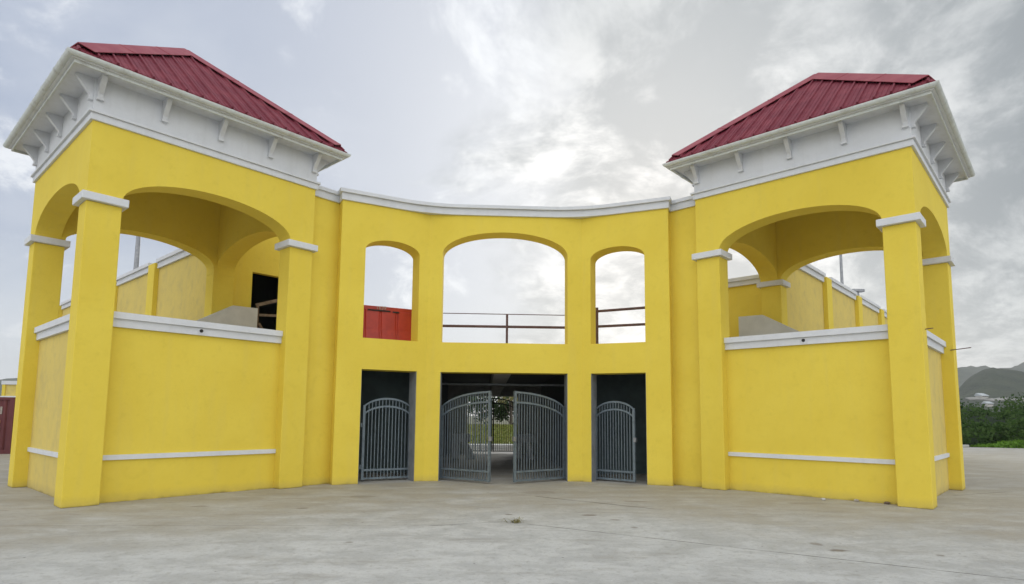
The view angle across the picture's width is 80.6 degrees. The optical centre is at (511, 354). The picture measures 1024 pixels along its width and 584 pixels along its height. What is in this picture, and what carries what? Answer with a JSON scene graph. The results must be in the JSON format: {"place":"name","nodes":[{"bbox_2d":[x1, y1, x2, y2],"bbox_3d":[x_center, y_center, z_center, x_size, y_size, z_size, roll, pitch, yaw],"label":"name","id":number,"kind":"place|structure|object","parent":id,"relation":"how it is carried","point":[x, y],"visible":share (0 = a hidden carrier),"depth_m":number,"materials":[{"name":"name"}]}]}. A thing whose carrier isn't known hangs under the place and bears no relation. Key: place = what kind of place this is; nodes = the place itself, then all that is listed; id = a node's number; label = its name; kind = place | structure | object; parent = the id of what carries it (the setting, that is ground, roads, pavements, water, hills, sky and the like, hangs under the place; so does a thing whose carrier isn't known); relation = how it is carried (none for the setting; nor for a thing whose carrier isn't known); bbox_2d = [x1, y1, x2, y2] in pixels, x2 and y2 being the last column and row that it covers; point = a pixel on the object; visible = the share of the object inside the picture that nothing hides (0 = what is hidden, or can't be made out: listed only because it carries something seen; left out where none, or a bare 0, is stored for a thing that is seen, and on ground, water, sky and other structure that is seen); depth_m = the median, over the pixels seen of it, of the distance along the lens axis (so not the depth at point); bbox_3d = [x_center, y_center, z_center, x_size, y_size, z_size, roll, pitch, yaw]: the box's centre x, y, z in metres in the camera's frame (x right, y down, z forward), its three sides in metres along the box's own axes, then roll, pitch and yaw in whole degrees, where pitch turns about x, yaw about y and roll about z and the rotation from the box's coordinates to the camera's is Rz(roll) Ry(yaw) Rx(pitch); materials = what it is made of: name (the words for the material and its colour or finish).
{"place":"outdoors","nodes":[
{"label":"outdoors","id":0,"kind":"place"},
{"bbox_2d":[0,378,16,396],"bbox_3d":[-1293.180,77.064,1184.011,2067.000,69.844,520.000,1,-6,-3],"label":"building","id":1,"kind":"structure","parent":0,"point":[11,379],"depth_m":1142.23,"materials":[{"name":"white paint"}]},
{"bbox_2d":[3,42,350,507],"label":"corner tower","id":2,"kind":"structure","parent":0,"point":[213,169],"depth_m":12.15,"materials":[{"name":"yellow paint"}]},
{"bbox_2d":[196,305,257,327],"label":"stair parapet","id":3,"kind":"structure","parent":2,"relation":"on","point":[239,316],"depth_m":15.97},
{"bbox_2d":[233,237,279,329],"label":"building","id":4,"kind":"structure","parent":0,"point":[256,276],"depth_m":17.59,"materials":[{"name":"yellow paint"}]},
{"bbox_2d":[255,299,276,328],"bbox_3d":[-6.805,-0.868,17.123,0.115,1.732,1.022,-5,-8,41],"label":"timber handrail","id":5,"kind":"object","parent":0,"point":[266,303],"visible":0.4,"depth_m":16.94,"materials":[{"name":"brown wood"}]},
{"bbox_2d":[453,433,473,458],"bbox_3d":[-1.794,3.459,22.755,0.884,0.920,0.500,1,-6,-3],"label":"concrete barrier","id":6,"kind":"object","parent":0,"point":[463,445],"visible":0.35,"depth_m":22.52,"materials":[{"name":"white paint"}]},
{"bbox_2d":[468,423,517,443],"bbox_3d":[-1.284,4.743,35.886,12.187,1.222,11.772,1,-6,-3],"label":"rough grass","id":7,"kind":"structure","parent":0,"point":[504,432],"depth_m":35.00,"materials":[{"name":"green plant"}]},
{"bbox_2d":[469,416,517,423],"bbox_3d":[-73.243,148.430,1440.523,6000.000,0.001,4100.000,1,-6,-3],"label":"ground","id":8,"kind":"structure","parent":0,"point":[505,422],"depth_m":177.12,"materials":[{"name":"soil"}]},
{"bbox_2d":[467,396,508,423],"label":"tree","id":9,"kind":"object","parent":8,"relation":"on","point":[497,408],"visible":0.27,"depth_m":42.36,"materials":[{"name":"green plant"}]},
{"bbox_2d":[494,397,517,421],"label":"tree","id":10,"kind":"object","parent":8,"relation":"on","point":[505,416],"visible":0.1,"depth_m":43.20,"materials":[{"name":"green plant"}]},
{"bbox_2d":[497,397,517,424],"bbox_3d":[0.035,3.638,39.918,2.048,4.199,1.753,1,-6,-3],"label":"tree","id":11,"kind":"object","parent":8,"relation":"on","point":[511,399],"visible":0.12,"depth_m":39.79,"materials":[{"name":"green plant"}]},
{"bbox_2d":[960,399,1023,445],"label":"scrub","id":12,"kind":"object","parent":8,"relation":"on","point":[1013,427],"visible":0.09,"depth_m":37.91,"materials":[{"name":"green plant"}]},
{"bbox_2d":[960,406,1023,445],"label":"scrub floor","id":13,"kind":"structure","parent":8,"relation":"on","point":[990,419],"depth_m":46.61,"materials":[{"name":"green plant"}]},
{"bbox_2d":[991,392,1023,416],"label":"tree","id":14,"kind":"object","parent":8,"relation":"on","point":[1019,406],"visible":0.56,"depth_m":54.73,"materials":[{"name":"green plant"}]},
{"bbox_2d":[0,447,1023,583],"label":"concrete yard","id":15,"kind":"structure","parent":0,"point":[440,531],"depth_m":8.17,"materials":[{"name":"grey concrete"}]},
{"bbox_2d":[0,397,15,453],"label":"shipping container","id":16,"kind":"object","parent":15,"relation":"on","point":[7,406],"visible":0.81,"depth_m":22.91,"materials":[{"name":"metal"}]},
{"bbox_2d":[59,248,206,320],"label":"stadium wall","id":17,"kind":"structure","parent":15,"relation":"on","point":[171,284],"depth_m":19.20,"materials":[{"name":"yellow paint"}]},
{"bbox_2d":[133,236,140,268],"bbox_3d":[-20.961,-3.007,33.453,1.600,15.620,0.350,1,-6,-3],"label":"light mast","id":18,"kind":"object","parent":15,"relation":"on","point":[137,252],"depth_m":33.65,"materials":[{"name":"metal"}]},
{"bbox_2d":[471,444,512,449],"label":"wall","id":19,"kind":"structure","parent":15,"relation":"on","point":[502,446],"depth_m":28.91,"materials":[{"name":"concrete"}]},
{"bbox_2d":[302,185,701,486],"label":"entrance wall","id":20,"kind":"structure","parent":15,"relation":"on","point":[352,225],"depth_m":14.80,"materials":[{"name":"yellow paint"}]},
{"bbox_2d":[359,398,409,479],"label":"metal gate","id":21,"kind":"structure","parent":20,"relation":"attached to","point":[362,425],"depth_m":14.82,"materials":[{"name":"metal"}]},
{"bbox_2d":[439,391,492,481],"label":"metal gate","id":22,"kind":"structure","parent":20,"relation":"attached to","point":[490,437],"depth_m":14.72,"materials":[{"name":"metal"}]},
{"bbox_2d":[512,391,565,482],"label":"metal gate","id":23,"kind":"structure","parent":20,"relation":"attached to","point":[514,440],"depth_m":14.80,"materials":[{"name":"metal"}]},
{"bbox_2d":[596,401,636,481],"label":"metal gate","id":24,"kind":"structure","parent":20,"relation":"attached to","point":[634,439],"depth_m":15.02,"materials":[{"name":"metal"}]},
{"bbox_2d":[596,306,644,343],"bbox_3d":[3.316,-0.660,15.996,2.236,1.290,0.072,-2,-6,22],"label":"pipe railing","id":25,"kind":"object","parent":20,"relation":"attached to","point":[617,325],"visible":0.61,"depth_m":16.23,"materials":[{"name":"metal"}]},
{"bbox_2d":[358,371,646,473],"bbox_3d":[-0.462,2.005,20.093,26.000,3.295,11.820,1,-6,-3],"label":"undercroft","id":26,"kind":"object","parent":15,"relation":"on","point":[629,389],"visible":0.19,"depth_m":17.32,"materials":[{"name":"concrete"}]},
{"bbox_2d":[363,305,411,340],"bbox_3d":[-3.409,-0.682,15.779,1.850,1.148,0.300,4,-7,-28],"label":"plastic barrier","id":27,"kind":"object","parent":26,"relation":"on","point":[384,322],"visible":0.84,"depth_m":15.79,"materials":[{"name":"red plastic"}]},
{"bbox_2d":[468,398,492,451],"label":"gate","id":28,"kind":"structure","parent":26,"relation":"attached to","point":[481,423],"depth_m":25.55,"materials":[{"name":"paint"}]},
{"bbox_2d":[443,313,564,342],"bbox_3d":[-0.230,-0.542,17.154,4.600,1.227,0.076,1,-6,-3],"label":"pipe railing","id":29,"kind":"object","parent":26,"relation":"on","point":[506,326],"visible":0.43,"depth_m":17.16,"materials":[{"name":"metal"}]},
{"bbox_2d":[492,398,517,451],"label":"gate","id":30,"kind":"structure","parent":26,"relation":"attached to","point":[497,450],"depth_m":25.59,"materials":[{"name":"paint"}]},
{"bbox_2d":[728,274,761,336],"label":"parapet wall","id":31,"kind":"structure","parent":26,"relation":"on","point":[744,295],"depth_m":17.85,"materials":[{"name":"yellow paint"}]},
{"bbox_2d":[504,517,521,523],"bbox_3d":[0.043,2.496,9.111,0.432,0.091,0.226,4,-7,-28],"label":"weed","id":32,"kind":"object","parent":15,"relation":"on","point":[517,520],"visible":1,"depth_m":9.11,"materials":[{"name":"green plant"}]},
{"bbox_2d":[786,264,886,331],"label":"stadium wall","id":33,"kind":"structure","parent":15,"relation":"on","point":[817,299],"depth_m":20.71,"materials":[{"name":"yellow paint"}]},
{"bbox_2d":[839,255,843,283],"bbox_3d":[20.618,-2.218,37.508,1.600,15.620,0.265,1,-6,-3],"label":"light mast","id":34,"kind":"object","parent":15,"relation":"on","point":[841,270],"visible":0.03,"depth_m":37.77,"materials":[{"name":"metal"}]},
{"bbox_2d":[969,439,1023,447],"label":"lime undergrowth","id":35,"kind":"object","parent":15,"relation":"on","point":[1011,444],"visible":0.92,"depth_m":35.56,"materials":[{"name":"green plant"}]},
{"bbox_2d":[0,0,1023,415],"label":"sky","id":36,"kind":"structure","parent":0,"point":[551,103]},
{"bbox_2d":[662,73,974,509],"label":"corner tower","id":37,"kind":"structure","parent":0,"point":[787,183],"depth_m":12.85,"materials":[{"name":"yellow paint"}]},
{"bbox_2d":[739,315,798,336],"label":"stair parapet","id":38,"kind":"structure","parent":37,"relation":"on","point":[756,325],"depth_m":16.67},
{"bbox_2d":[852,289,864,295],"bbox_3d":[14.214,-2.507,24.837,0.520,0.340,0.200,1,-6,-3],"label":"floodlight","id":39,"kind":"object","parent":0,"point":[858,291],"depth_m":24.75,"materials":[{"name":"metal"}]},
{"bbox_2d":[957,362,1023,387],"bbox_3d":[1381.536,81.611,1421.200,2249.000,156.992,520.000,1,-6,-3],"label":"hill","id":40,"kind":"structure","parent":0,"point":[965,374],"depth_m":1315.30,"materials":[{"name":"grey"}]},
{"bbox_2d":[959,367,1023,411],"bbox_3d":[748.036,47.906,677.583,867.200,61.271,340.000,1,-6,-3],"label":"hill","id":41,"kind":"structure","parent":0,"point":[993,382],"depth_m":571.37,"materials":[{"name":"green plant"}]},
{"bbox_2d":[974,393,988,397],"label":"hill house","id":42,"kind":"structure","parent":41,"relation":"on","point":[980,395],"depth_m":534.87,"materials":[{"name":"white"}]},
{"bbox_2d":[981,401,994,406],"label":"hill house","id":43,"kind":"structure","parent":41,"relation":"on","point":[988,403],"depth_m":513.68,"materials":[{"name":"white"}]},
{"bbox_2d":[965,397,1023,400],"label":"hillside road","id":44,"kind":"structure","parent":0,"point":[986,399],"depth_m":530.90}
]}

